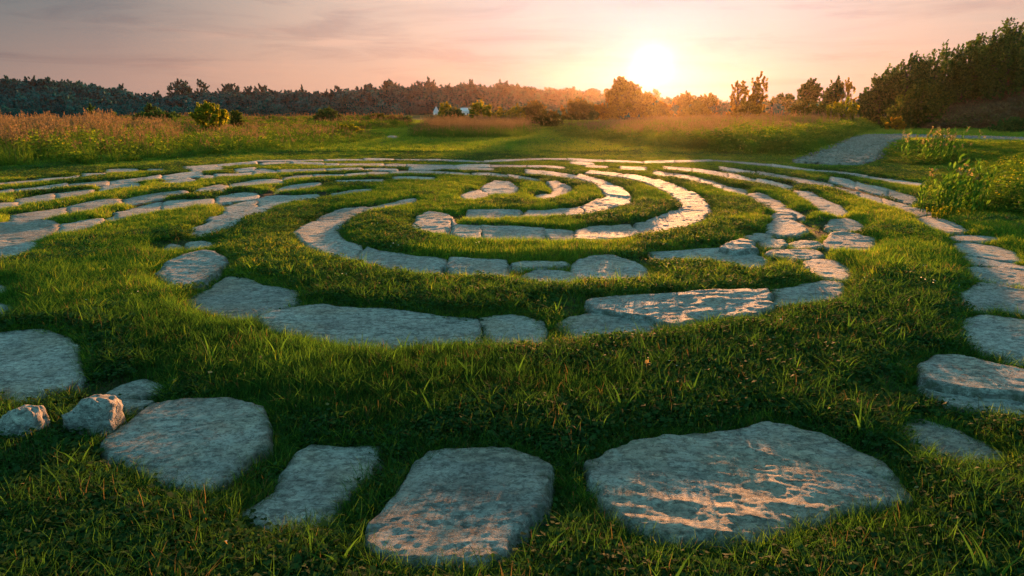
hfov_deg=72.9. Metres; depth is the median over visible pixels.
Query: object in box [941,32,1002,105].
tree
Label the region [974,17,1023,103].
tree
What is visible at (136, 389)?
paving stone
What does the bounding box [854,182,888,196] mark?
paving stone
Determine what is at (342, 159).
paving stone
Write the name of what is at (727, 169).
paving stone
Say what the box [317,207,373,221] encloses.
paving stone
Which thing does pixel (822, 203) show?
paving stone
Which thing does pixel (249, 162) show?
paving stone
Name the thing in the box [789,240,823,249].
paving stone
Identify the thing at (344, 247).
paving stone
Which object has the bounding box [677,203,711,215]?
paving stone
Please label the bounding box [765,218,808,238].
paving stone
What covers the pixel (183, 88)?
tree
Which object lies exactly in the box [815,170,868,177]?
paving stone
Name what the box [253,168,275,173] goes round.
paving stone
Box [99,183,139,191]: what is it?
paving stone
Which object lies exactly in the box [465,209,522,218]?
paving stone
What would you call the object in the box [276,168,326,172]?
paving stone
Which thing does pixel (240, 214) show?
paving stone
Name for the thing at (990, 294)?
paving stone
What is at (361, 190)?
paving stone
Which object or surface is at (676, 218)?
paving stone
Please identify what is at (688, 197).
paving stone
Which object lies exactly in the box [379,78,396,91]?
tree
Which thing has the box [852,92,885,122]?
tree
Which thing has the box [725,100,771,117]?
bush
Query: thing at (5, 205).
paving stone
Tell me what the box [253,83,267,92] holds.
tree
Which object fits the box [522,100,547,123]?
bush
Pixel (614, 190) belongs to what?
paving stone
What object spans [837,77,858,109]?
tree
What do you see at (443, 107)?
tree
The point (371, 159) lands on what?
paving stone
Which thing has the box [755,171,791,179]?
paving stone
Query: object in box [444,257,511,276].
paving stone
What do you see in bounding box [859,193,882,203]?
paving stone
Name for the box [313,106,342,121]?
bush
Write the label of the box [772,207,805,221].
paving stone
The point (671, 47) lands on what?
sky
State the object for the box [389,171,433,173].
paving stone
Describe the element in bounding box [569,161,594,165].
paving stone
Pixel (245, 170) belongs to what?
paving stone
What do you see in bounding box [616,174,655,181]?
paving stone
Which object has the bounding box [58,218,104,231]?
paving stone
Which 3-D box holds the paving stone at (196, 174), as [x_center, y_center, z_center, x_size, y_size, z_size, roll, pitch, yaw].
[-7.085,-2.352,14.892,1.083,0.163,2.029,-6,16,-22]
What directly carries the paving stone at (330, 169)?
on the ground at (810, 224)
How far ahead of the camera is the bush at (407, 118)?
69.82 m
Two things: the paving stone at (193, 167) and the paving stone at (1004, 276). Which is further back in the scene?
the paving stone at (193, 167)
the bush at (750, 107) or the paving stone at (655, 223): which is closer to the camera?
the paving stone at (655, 223)
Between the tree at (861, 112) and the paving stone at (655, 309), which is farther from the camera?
the tree at (861, 112)
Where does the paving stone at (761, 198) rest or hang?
on the ground at (810, 224)
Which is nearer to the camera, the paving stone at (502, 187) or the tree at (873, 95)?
the paving stone at (502, 187)
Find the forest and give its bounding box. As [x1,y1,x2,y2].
[0,75,884,117]
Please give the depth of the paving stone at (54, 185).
12.61 m
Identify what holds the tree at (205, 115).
on the ground at (810, 224)
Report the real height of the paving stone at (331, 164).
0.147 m
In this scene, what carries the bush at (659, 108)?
on the ground at (810, 224)
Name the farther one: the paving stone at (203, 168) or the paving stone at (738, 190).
the paving stone at (203, 168)
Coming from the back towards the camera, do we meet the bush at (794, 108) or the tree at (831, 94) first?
the tree at (831, 94)
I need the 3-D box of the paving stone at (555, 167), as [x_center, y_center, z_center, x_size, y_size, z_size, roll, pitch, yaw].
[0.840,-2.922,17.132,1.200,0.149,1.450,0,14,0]
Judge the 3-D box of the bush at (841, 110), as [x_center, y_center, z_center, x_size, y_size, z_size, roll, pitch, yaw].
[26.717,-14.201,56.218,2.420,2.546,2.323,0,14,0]
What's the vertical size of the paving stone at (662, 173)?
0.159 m
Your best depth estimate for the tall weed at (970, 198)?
9.09 m
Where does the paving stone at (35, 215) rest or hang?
on the ground at (810, 224)
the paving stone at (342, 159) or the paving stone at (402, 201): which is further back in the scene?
the paving stone at (342, 159)
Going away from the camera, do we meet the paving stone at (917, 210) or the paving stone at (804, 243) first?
the paving stone at (804, 243)
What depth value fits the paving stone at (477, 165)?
17.52 m
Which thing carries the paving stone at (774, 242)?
on the ground at (810, 224)
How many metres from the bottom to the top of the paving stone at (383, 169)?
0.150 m
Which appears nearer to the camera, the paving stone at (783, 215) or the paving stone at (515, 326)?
the paving stone at (515, 326)
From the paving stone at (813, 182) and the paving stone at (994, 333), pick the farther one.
the paving stone at (813, 182)
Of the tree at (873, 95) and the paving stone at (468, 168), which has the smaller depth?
the paving stone at (468, 168)
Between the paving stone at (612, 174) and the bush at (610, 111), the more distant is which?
the bush at (610, 111)
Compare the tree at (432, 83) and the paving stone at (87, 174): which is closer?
the paving stone at (87, 174)
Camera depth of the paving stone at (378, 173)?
15.63 m
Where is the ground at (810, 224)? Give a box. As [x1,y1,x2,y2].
[0,114,1023,575]
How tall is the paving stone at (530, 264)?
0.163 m
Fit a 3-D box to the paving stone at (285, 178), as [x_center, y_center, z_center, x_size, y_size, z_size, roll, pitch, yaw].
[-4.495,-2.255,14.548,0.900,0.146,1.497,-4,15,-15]
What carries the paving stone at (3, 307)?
on the ground at (810, 224)
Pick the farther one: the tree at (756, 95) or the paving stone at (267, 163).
the tree at (756, 95)
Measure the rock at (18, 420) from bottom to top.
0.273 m
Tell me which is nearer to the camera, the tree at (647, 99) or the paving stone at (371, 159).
the paving stone at (371, 159)
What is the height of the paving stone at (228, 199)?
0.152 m
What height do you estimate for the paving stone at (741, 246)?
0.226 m
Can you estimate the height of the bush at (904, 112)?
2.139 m
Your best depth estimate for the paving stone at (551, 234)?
7.78 m
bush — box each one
[131,107,186,120]
[228,110,244,127]
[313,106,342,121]
[335,123,363,132]
[368,113,386,119]
[397,115,412,122]
[444,106,464,118]
[495,106,506,118]
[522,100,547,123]
[538,110,563,126]
[560,98,598,119]
[589,103,620,119]
[644,100,673,118]
[674,105,715,117]
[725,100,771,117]
[789,99,815,116]
[808,102,834,115]
[825,97,859,120]
[880,102,918,128]
[884,116,906,129]
[987,116,1023,132]
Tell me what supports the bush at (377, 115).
on the ground at (810, 224)
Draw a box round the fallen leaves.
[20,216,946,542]
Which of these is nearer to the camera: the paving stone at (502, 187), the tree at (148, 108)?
the paving stone at (502, 187)
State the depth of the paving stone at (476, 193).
11.43 m
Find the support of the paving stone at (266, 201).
on the ground at (810, 224)
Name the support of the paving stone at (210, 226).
on the ground at (810, 224)
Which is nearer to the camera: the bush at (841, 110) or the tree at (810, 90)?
the bush at (841, 110)
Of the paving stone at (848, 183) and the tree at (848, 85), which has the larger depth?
the tree at (848, 85)
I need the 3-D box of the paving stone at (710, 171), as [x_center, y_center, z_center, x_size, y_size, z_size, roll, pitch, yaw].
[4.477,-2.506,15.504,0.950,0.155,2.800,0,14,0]
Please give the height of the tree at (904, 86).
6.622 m
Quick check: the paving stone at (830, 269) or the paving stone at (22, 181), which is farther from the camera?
the paving stone at (22, 181)
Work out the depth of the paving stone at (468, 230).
7.95 m
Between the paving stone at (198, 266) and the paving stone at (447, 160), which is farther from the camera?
the paving stone at (447, 160)
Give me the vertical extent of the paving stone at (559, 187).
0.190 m
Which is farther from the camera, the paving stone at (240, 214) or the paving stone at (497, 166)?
the paving stone at (497, 166)
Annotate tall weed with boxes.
[900,126,971,162]
[917,153,1001,215]
[926,205,959,218]
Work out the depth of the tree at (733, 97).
69.23 m
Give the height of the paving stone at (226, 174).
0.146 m
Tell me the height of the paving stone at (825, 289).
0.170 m
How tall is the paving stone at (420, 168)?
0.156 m
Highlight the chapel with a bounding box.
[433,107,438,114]
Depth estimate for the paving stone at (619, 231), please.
7.85 m
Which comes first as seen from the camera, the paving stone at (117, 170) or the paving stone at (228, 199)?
the paving stone at (228, 199)
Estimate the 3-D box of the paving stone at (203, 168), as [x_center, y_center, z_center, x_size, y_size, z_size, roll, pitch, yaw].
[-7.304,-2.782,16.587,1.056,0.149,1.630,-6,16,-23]
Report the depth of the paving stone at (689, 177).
14.51 m
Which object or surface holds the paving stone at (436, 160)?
on the ground at (810, 224)
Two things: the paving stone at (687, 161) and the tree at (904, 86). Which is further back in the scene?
the tree at (904, 86)
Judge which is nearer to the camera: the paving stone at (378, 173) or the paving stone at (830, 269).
the paving stone at (830, 269)
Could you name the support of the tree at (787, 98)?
on the ground at (810, 224)
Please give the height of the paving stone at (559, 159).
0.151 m
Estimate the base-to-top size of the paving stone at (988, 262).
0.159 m
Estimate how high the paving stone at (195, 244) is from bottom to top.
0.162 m
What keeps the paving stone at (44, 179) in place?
on the ground at (810, 224)
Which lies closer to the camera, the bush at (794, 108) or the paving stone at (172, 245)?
the paving stone at (172, 245)
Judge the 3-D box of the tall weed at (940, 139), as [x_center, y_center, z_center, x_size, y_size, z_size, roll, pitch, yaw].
[11.365,-3.855,18.614,1.714,0.957,1.529,-13,19,-40]
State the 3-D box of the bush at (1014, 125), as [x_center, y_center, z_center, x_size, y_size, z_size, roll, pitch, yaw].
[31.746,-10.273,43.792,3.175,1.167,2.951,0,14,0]
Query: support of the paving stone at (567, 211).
on the ground at (810, 224)
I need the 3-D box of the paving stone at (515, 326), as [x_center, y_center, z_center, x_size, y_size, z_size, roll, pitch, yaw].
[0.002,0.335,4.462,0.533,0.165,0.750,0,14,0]
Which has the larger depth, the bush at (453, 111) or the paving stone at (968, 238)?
the bush at (453, 111)
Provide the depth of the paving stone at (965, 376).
3.53 m
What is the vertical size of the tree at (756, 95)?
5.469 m
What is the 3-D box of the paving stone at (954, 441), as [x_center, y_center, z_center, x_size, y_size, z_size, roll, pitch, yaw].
[1.853,0.716,2.955,0.428,0.144,0.527,0,14,0]
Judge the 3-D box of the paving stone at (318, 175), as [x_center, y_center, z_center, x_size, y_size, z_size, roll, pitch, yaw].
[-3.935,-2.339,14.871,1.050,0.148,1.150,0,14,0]
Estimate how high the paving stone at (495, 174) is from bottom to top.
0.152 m
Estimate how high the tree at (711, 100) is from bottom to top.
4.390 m
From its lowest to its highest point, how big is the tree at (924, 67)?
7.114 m
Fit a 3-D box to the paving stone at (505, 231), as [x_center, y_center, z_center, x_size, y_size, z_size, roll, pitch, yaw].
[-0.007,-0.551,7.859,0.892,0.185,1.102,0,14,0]
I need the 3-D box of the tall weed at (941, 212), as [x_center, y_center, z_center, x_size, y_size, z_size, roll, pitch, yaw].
[5.620,-0.992,9.080,0.423,0.189,0.281,-6,16,-23]
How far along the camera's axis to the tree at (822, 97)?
94.61 m
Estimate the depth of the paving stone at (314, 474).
2.60 m
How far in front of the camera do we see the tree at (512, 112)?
65.63 m
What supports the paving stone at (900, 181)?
on the ground at (810, 224)
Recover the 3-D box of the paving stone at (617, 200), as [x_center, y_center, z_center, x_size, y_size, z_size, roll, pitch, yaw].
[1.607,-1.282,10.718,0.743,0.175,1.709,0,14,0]
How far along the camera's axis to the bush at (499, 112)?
63.74 m
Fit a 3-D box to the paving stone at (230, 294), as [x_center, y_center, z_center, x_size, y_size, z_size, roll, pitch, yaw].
[-2.086,0.132,5.236,1.435,0.170,0.892,12,18,38]
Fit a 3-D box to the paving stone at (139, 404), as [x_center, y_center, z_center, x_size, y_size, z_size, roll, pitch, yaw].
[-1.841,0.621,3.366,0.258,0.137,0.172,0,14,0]
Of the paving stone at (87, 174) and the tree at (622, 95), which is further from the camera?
the tree at (622, 95)
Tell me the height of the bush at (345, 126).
0.814 m
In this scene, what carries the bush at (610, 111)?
on the ground at (810, 224)
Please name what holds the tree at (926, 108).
on the ground at (810, 224)
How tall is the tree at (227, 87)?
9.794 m
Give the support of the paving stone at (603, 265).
on the ground at (810, 224)
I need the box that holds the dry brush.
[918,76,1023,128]
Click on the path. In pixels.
(841, 162)
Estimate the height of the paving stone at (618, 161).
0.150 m
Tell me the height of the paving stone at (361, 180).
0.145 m
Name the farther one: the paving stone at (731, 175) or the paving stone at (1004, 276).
the paving stone at (731, 175)
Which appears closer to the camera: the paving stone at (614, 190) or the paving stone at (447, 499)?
the paving stone at (447, 499)
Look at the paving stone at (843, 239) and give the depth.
7.38 m
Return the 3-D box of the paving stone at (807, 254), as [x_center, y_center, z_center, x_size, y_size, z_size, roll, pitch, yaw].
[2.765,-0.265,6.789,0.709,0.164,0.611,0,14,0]
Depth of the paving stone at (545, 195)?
11.37 m
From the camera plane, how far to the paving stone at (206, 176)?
14.70 m
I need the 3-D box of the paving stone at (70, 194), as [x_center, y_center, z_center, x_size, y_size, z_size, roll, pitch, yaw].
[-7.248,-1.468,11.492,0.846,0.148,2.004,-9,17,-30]
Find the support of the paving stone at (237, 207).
on the ground at (810, 224)
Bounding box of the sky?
[0,0,1023,101]
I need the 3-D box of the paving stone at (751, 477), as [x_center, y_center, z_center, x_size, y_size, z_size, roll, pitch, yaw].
[0.849,0.760,2.646,1.226,0.179,0.838,-6,15,-21]
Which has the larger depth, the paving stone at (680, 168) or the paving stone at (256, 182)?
the paving stone at (680, 168)
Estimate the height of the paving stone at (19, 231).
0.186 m
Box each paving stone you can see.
[0,189,14,192]
[0,202,18,207]
[0,220,59,241]
[0,240,36,256]
[0,304,10,313]
[0,329,89,402]
[4,180,39,183]
[9,207,66,221]
[14,183,68,191]
[14,193,55,204]
[37,175,80,180]
[55,189,94,198]
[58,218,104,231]
[66,199,122,213]
[69,181,109,186]
[81,173,105,175]
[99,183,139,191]
[100,397,274,494]
[105,169,138,172]
[106,379,164,399]
[109,175,162,184]
[112,202,162,218]
[120,398,153,414]
[122,190,188,204]
[154,250,229,289]
[161,171,202,180]
[161,199,214,209]
[163,178,194,183]
[164,244,183,249]
[184,164,218,169]
[184,241,213,249]
[188,276,301,319]
[189,167,222,171]
[190,217,240,236]
[196,184,227,191]
[200,175,213,178]
[205,207,271,221]
[213,172,252,177]
[215,192,259,205]
[217,161,257,166]
[223,200,257,213]
[230,179,283,186]
[233,167,255,172]
[239,444,383,534]
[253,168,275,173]
[255,159,323,162]
[256,194,318,207]
[256,304,482,349]
[259,162,289,164]
[275,182,321,193]
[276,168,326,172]
[282,175,313,179]
[290,161,323,164]
[293,220,345,246]
[307,236,362,259]
[313,174,344,176]
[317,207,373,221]
[324,159,362,160]
[324,163,338,165]
[326,168,362,170]
[331,189,370,195]
[334,179,382,181]
[339,163,384,165]
[345,172,365,175]
[354,246,447,274]
[363,158,393,160]
[363,168,398,171]
[363,446,555,573]
[366,172,388,174]
[372,198,416,208]
[384,163,405,166]
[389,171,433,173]
[393,176,435,179]
[396,159,440,161]
[406,164,453,166]
[408,166,454,170]
[412,211,452,233]
[433,171,469,174]
[441,159,482,162]
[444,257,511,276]
[451,219,482,239]
[453,164,490,167]
[455,166,493,170]
[461,190,489,199]
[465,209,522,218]
[471,173,506,176]
[479,314,547,343]
[480,180,518,194]
[480,225,546,240]
[483,159,526,161]
[490,165,526,167]
[507,174,540,180]
[510,261,569,272]
[518,206,583,216]
[521,270,575,281]
[524,169,576,178]
[527,158,566,160]
[527,165,564,168]
[535,194,555,198]
[544,229,574,240]
[546,181,571,195]
[555,313,655,337]
[567,158,604,161]
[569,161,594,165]
[571,254,648,280]
[573,174,615,185]
[573,224,639,240]
[580,199,617,212]
[583,421,912,552]
[584,165,608,168]
[584,288,774,327]
[585,170,621,176]
[597,185,630,196]
[602,194,631,205]
[604,160,643,162]
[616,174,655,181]
[619,166,647,169]
[633,216,677,232]
[643,160,675,162]
[643,179,687,195]
[647,247,767,266]
[653,171,673,176]
[658,210,706,226]
[662,166,691,171]
[670,191,707,204]
[673,173,700,181]
[675,159,713,162]
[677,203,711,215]
[692,168,727,176]
[700,178,723,188]
[714,160,770,166]
[718,166,754,172]
[718,238,759,255]
[723,185,747,195]
[727,173,755,180]
[743,233,774,242]
[747,193,787,207]
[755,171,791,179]
[755,178,791,189]
[758,239,787,249]
[764,249,825,262]
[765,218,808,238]
[771,164,814,170]
[771,212,796,220]
[771,281,844,306]
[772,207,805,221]
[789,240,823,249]
[792,177,834,187]
[793,190,847,215]
[802,259,851,281]
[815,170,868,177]
[822,231,875,250]
[823,218,863,232]
[828,176,855,188]
[835,187,860,196]
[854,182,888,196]
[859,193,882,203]
[869,176,920,185]
[882,198,911,208]
[888,189,917,205]
[900,207,931,217]
[901,419,1006,464]
[915,354,1023,402]
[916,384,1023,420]
[918,216,967,235]
[950,235,998,243]
[954,242,1021,263]
[959,282,1023,317]
[959,315,1023,366]
[963,256,1023,270]
[968,267,1023,288]
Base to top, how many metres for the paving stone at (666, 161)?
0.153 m
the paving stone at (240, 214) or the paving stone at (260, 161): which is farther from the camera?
the paving stone at (260, 161)
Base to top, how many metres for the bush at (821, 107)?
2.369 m
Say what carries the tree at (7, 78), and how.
on the hill
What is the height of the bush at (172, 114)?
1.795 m
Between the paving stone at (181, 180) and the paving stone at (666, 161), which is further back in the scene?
the paving stone at (666, 161)
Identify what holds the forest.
on the hill
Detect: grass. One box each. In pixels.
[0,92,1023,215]
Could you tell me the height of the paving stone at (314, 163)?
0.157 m
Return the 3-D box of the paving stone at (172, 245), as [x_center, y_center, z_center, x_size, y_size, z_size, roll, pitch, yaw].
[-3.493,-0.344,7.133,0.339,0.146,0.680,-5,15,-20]
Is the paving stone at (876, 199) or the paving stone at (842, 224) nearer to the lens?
the paving stone at (842, 224)
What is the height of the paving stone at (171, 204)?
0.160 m
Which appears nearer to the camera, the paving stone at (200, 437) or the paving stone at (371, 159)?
the paving stone at (200, 437)
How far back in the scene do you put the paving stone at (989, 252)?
6.82 m
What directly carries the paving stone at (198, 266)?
on the ground at (810, 224)
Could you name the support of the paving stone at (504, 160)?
on the ground at (810, 224)
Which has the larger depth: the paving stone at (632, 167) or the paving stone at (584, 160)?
the paving stone at (584, 160)
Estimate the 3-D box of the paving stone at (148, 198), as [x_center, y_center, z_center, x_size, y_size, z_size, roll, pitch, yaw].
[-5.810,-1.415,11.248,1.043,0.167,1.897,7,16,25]
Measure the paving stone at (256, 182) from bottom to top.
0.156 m
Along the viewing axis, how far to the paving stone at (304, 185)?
12.77 m
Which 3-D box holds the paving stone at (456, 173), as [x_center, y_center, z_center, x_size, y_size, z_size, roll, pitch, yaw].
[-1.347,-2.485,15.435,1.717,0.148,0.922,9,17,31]
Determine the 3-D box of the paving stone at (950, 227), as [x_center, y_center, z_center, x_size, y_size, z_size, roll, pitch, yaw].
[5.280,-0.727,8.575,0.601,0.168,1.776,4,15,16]
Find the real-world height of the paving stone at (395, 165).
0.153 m
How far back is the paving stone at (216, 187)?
12.34 m
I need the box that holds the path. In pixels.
[793,134,1023,165]
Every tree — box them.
[1,75,13,81]
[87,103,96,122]
[144,102,156,112]
[167,78,192,96]
[189,101,228,131]
[196,79,209,94]
[221,83,241,92]
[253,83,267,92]
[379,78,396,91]
[423,76,435,89]
[437,101,450,117]
[468,99,495,122]
[506,103,525,119]
[604,76,641,117]
[629,90,656,116]
[672,90,694,113]
[690,92,721,113]
[729,80,749,111]
[746,71,768,110]
[765,92,800,115]
[797,78,823,107]
[808,87,827,109]
[824,75,844,106]
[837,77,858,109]
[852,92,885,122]
[863,63,906,124]
[879,50,931,118]
[895,79,954,127]
[907,39,966,108]
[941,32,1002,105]
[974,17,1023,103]
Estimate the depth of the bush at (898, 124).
49.44 m
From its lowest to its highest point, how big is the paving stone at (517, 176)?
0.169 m
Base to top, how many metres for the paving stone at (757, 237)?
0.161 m
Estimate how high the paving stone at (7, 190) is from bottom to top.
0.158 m
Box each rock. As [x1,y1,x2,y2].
[0,405,51,438]
[61,394,126,439]
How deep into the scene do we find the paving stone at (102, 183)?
13.29 m
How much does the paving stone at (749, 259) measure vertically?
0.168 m
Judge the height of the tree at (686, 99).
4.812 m
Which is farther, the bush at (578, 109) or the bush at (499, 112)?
the bush at (578, 109)
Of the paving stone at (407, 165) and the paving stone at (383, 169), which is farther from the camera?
the paving stone at (407, 165)
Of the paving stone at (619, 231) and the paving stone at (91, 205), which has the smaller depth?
the paving stone at (619, 231)
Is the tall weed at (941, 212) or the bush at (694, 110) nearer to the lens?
the tall weed at (941, 212)
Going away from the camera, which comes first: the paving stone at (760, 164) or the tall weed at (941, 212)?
the tall weed at (941, 212)
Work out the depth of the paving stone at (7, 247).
7.07 m
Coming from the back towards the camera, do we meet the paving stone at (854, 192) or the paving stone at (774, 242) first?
the paving stone at (854, 192)
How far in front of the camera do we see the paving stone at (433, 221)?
8.56 m
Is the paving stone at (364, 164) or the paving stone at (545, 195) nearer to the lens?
the paving stone at (545, 195)
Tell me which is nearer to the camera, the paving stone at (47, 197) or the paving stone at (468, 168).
the paving stone at (47, 197)
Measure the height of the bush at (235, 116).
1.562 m
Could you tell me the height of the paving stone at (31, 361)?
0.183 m
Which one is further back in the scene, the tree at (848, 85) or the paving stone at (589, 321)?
the tree at (848, 85)
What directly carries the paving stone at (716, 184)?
on the ground at (810, 224)
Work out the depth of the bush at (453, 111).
63.70 m
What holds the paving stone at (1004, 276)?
on the ground at (810, 224)
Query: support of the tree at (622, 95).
on the ground at (810, 224)
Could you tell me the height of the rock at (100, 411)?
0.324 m
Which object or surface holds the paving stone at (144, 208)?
on the ground at (810, 224)
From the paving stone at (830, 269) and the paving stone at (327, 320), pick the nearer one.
the paving stone at (327, 320)
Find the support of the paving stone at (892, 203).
on the ground at (810, 224)
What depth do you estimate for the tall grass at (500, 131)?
27.69 m
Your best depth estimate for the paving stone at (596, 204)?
9.94 m
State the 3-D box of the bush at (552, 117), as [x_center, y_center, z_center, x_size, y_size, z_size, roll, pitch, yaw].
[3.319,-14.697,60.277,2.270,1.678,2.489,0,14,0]
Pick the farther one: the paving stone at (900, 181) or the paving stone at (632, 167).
the paving stone at (632, 167)
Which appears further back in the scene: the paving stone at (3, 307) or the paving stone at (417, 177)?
the paving stone at (417, 177)
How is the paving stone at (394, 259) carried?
on the ground at (810, 224)
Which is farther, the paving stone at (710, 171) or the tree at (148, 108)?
the tree at (148, 108)
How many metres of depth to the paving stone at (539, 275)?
5.90 m
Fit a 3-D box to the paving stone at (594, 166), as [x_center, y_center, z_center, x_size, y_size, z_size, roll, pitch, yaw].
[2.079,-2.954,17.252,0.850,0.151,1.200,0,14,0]
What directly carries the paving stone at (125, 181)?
on the ground at (810, 224)
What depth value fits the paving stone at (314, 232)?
7.89 m
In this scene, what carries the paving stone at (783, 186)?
on the ground at (810, 224)
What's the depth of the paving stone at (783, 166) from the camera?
17.01 m
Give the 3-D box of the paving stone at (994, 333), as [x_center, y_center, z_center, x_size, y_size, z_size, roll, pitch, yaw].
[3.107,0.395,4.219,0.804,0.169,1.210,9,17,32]
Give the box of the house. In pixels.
[460,108,470,114]
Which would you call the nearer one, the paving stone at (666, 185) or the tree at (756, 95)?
the paving stone at (666, 185)
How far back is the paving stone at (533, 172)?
15.10 m
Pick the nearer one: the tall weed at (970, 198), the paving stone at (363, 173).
the tall weed at (970, 198)
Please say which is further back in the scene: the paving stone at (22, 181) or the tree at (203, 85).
the tree at (203, 85)
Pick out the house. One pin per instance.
(465, 111)
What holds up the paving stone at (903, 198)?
on the ground at (810, 224)
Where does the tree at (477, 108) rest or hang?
on the ground at (810, 224)
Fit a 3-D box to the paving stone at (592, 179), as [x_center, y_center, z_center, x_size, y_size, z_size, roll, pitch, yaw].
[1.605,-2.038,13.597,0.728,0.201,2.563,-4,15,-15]

